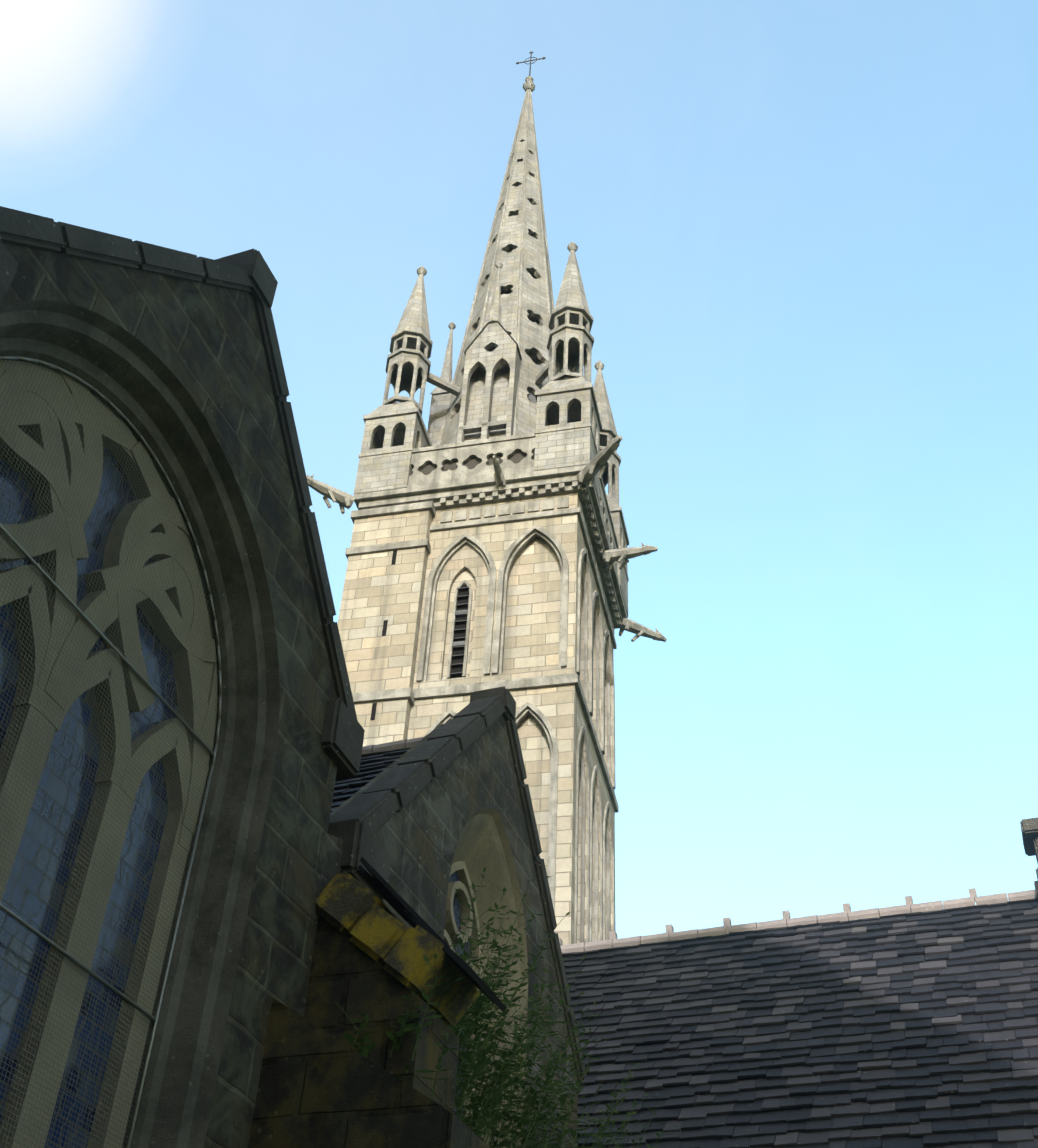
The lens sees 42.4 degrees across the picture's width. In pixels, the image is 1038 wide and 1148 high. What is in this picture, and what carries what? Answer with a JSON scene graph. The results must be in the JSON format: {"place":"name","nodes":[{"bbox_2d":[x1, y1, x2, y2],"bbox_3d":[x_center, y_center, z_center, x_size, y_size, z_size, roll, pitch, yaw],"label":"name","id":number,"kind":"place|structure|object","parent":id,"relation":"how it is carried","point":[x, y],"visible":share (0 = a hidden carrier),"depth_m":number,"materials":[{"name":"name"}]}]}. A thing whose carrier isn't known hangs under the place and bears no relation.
{"place":"outdoors","nodes":[
{"label":"outdoors","id":0,"kind":"place"},
{"bbox_2d":[331,747,411,811],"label":"slate roof","id":1,"kind":"structure","parent":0,"point":[373,765],"depth_m":15.40,"materials":[{"name":"grey stone"}]},
{"bbox_2d":[361,736,424,756],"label":"chapel roof ridge","id":2,"kind":"structure","parent":0,"point":[399,744],"depth_m":16.72,"materials":[{"name":"grey stone"}]},
{"bbox_2d":[300,716,577,1147],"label":"gable wall","id":3,"kind":"structure","parent":0,"point":[465,806],"depth_m":15.39,"materials":[{"name":"grey stone"}]},
{"bbox_2d":[328,686,586,1083],"bbox_3d":[-0.421,3.094,15.324,0.540,4.300,6.918,-11,-43,16],"label":"gable coping","id":4,"kind":"object","parent":3,"relation":"on","point":[357,823],"visible":0.6,"depth_m":14.26,"materials":[{"name":"grey stone"}]},
{"bbox_2d":[444,861,481,1127],"bbox_3d":[-0.785,4.862,14.076,0.190,4.065,1.530,-11,-43,16],"label":"window surround","id":5,"kind":"object","parent":3,"relation":"in","point":[466,891],"visible":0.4,"depth_m":15.14,"materials":[{"name":"beige stone"}]},
{"bbox_2d":[444,871,471,1116],"bbox_3d":[-0.795,4.870,14.074,0.001,4.050,1.500,-11,-43,16],"label":"window glass","id":6,"kind":"object","parent":5,"relation":"in","point":[454,876],"depth_m":15.11,"materials":[{"name":"grey glass"}]},
{"bbox_2d":[0,0,1037,938],"label":"sky","id":7,"kind":"structure","parent":0,"point":[804,232],"materials":[{"name":"blue"}]},
{"bbox_2d":[562,898,1037,1147],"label":"slate roof","id":8,"kind":"structure","parent":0,"point":[913,1030],"depth_m":18.10,"materials":[{"name":"grey stone"}]},
{"bbox_2d":[559,881,1037,953],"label":"roof ridge tiles","id":9,"kind":"object","parent":8,"relation":"on","point":[727,927],"visible":0.52,"depth_m":22.04,"materials":[{"name":"beige stone"}]},
{"bbox_2d":[1020,817,1037,879],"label":"transept gable coping","id":10,"kind":"object","parent":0,"point":[1029,828],"visible":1,"depth_m":21.47,"materials":[{"name":"grey stone"}]},
{"label":"ground","id":11,"kind":"structure","parent":0,"visible":0},
{"bbox_2d":[0,242,336,1147],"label":"gable wall","id":12,"kind":"structure","parent":11,"relation":"on","point":[174,372],"depth_m":10.49,"materials":[{"name":"grey stone"}]},
{"bbox_2d":[0,360,217,1147],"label":"window tracery","id":13,"kind":"object","parent":12,"relation":"in","point":[108,770],"visible":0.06,"depth_m":9.31,"materials":[{"name":"beige stone"}]},
{"bbox_2d":[0,428,177,1147],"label":"stained glass","id":14,"kind":"object","parent":13,"relation":"in","point":[69,872],"depth_m":8.96,"materials":[{"name":"blue glass"}]},
{"bbox_2d":[0,356,221,1147],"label":"frame bar","id":15,"kind":"object","parent":12,"relation":"in","point":[163,701],"visible":1,"depth_m":9.59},
{"bbox_2d":[0,360,218,1147],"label":"window mesh","id":16,"kind":"object","parent":15,"relation":"attached to","point":[91,754],"visible":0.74,"depth_m":9.09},
{"bbox_2d":[0,206,364,778],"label":"gable coping","id":17,"kind":"object","parent":12,"relation":"on","point":[343,731],"visible":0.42,"depth_m":11.79,"materials":[{"name":"grey stone"}]},
{"bbox_2d":[248,915,489,1147],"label":"stone wall","id":18,"kind":"structure","parent":11,"relation":"on","point":[322,1084],"depth_m":9.58,"materials":[{"name":"stone"}]},
{"bbox_2d":[316,871,479,1026],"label":"stone cornice","id":19,"kind":"structure","parent":18,"relation":"on","point":[360,915],"depth_m":10.57,"materials":[{"name":"yellow stone"}]},
{"bbox_2d":[357,857,506,1011],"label":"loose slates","id":20,"kind":"object","parent":18,"relation":"on","point":[396,901],"visible":0.89,"depth_m":10.74,"materials":[{"name":"grey stone"}]},
{"bbox_2d":[334,867,678,1147],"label":"wall weeds","id":21,"kind":"object","parent":18,"relation":"on","point":[479,1048],"depth_m":12.75,"materials":[{"name":"green plant"}]},
{"bbox_2d":[338,492,615,944],"bbox_3d":[-1.476,10.781,32.781,6.720,29.980,6.720,-6,-42,11],"label":"tower shaft","id":22,"kind":"object","parent":11,"relation":"on","point":[378,589],"visible":0.35,"depth_m":36.80,"materials":[{"name":"beige stone"}]},
{"bbox_2d":[370,550,470,720],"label":"window openings","id":23,"kind":"object","parent":22,"relation":"in","point":[457,634],"visible":0.5,"depth_m":37.02,"materials":[{"name":"black"}]},
{"bbox_2d":[449,587,468,673],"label":"louvers","id":24,"kind":"object","parent":22,"relation":"in","point":[458,644],"visible":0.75,"depth_m":37.02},
{"bbox_2d":[411,451,534,474],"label":"quatrefoil openings","id":25,"kind":"object","parent":22,"relation":"on","point":[474,462],"visible":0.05,"depth_m":40.71,"materials":[{"name":"grey stone"}]},
{"bbox_2d":[345,464,627,943],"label":"stone moldings","id":26,"kind":"structure","parent":22,"relation":"attached to","point":[433,498],"depth_m":38.34,"materials":[{"name":"beige stone"}]},
{"bbox_2d":[306,436,666,641],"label":"gargoyles","id":27,"kind":"object","parent":22,"relation":"attached to","point":[588,472],"visible":0.85,"depth_m":40.04,"materials":[{"name":"beige stone"}]},
{"bbox_2d":[354,242,628,615],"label":"corner pinnacles","id":28,"kind":"object","parent":22,"relation":"on","point":[575,424],"visible":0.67,"depth_m":43.23,"materials":[{"name":"beige stone"}]},
{"bbox_2d":[421,355,562,395],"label":"spire struts","id":29,"kind":"object","parent":22,"relation":"on","point":[453,389],"visible":0.35,"depth_m":45.75,"materials":[{"name":"stone"}]},
{"bbox_2d":[436,76,556,445],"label":"spire","id":30,"kind":"structure","parent":22,"relation":"on","point":[517,246],"depth_m":49.72,"materials":[{"name":"beige stone"}]},
{"bbox_2d":[516,51,545,75],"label":"cross","id":31,"kind":"object","parent":30,"relation":"on","point":[536,59],"visible":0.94,"depth_m":62.87,"materials":[{"name":"metal"}]},
{"bbox_2d":[371,433,624,603],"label":"parapet","id":32,"kind":"structure","parent":22,"relation":"on","point":[482,450],"depth_m":40.70,"materials":[{"name":"beige stone"}]},
{"bbox_2d":[427,261,578,445],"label":"spire lucarnes","id":33,"kind":"object","parent":22,"relation":"on","point":[493,332],"visible":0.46,"depth_m":45.38,"materials":[{"name":"stone"}]}
]}

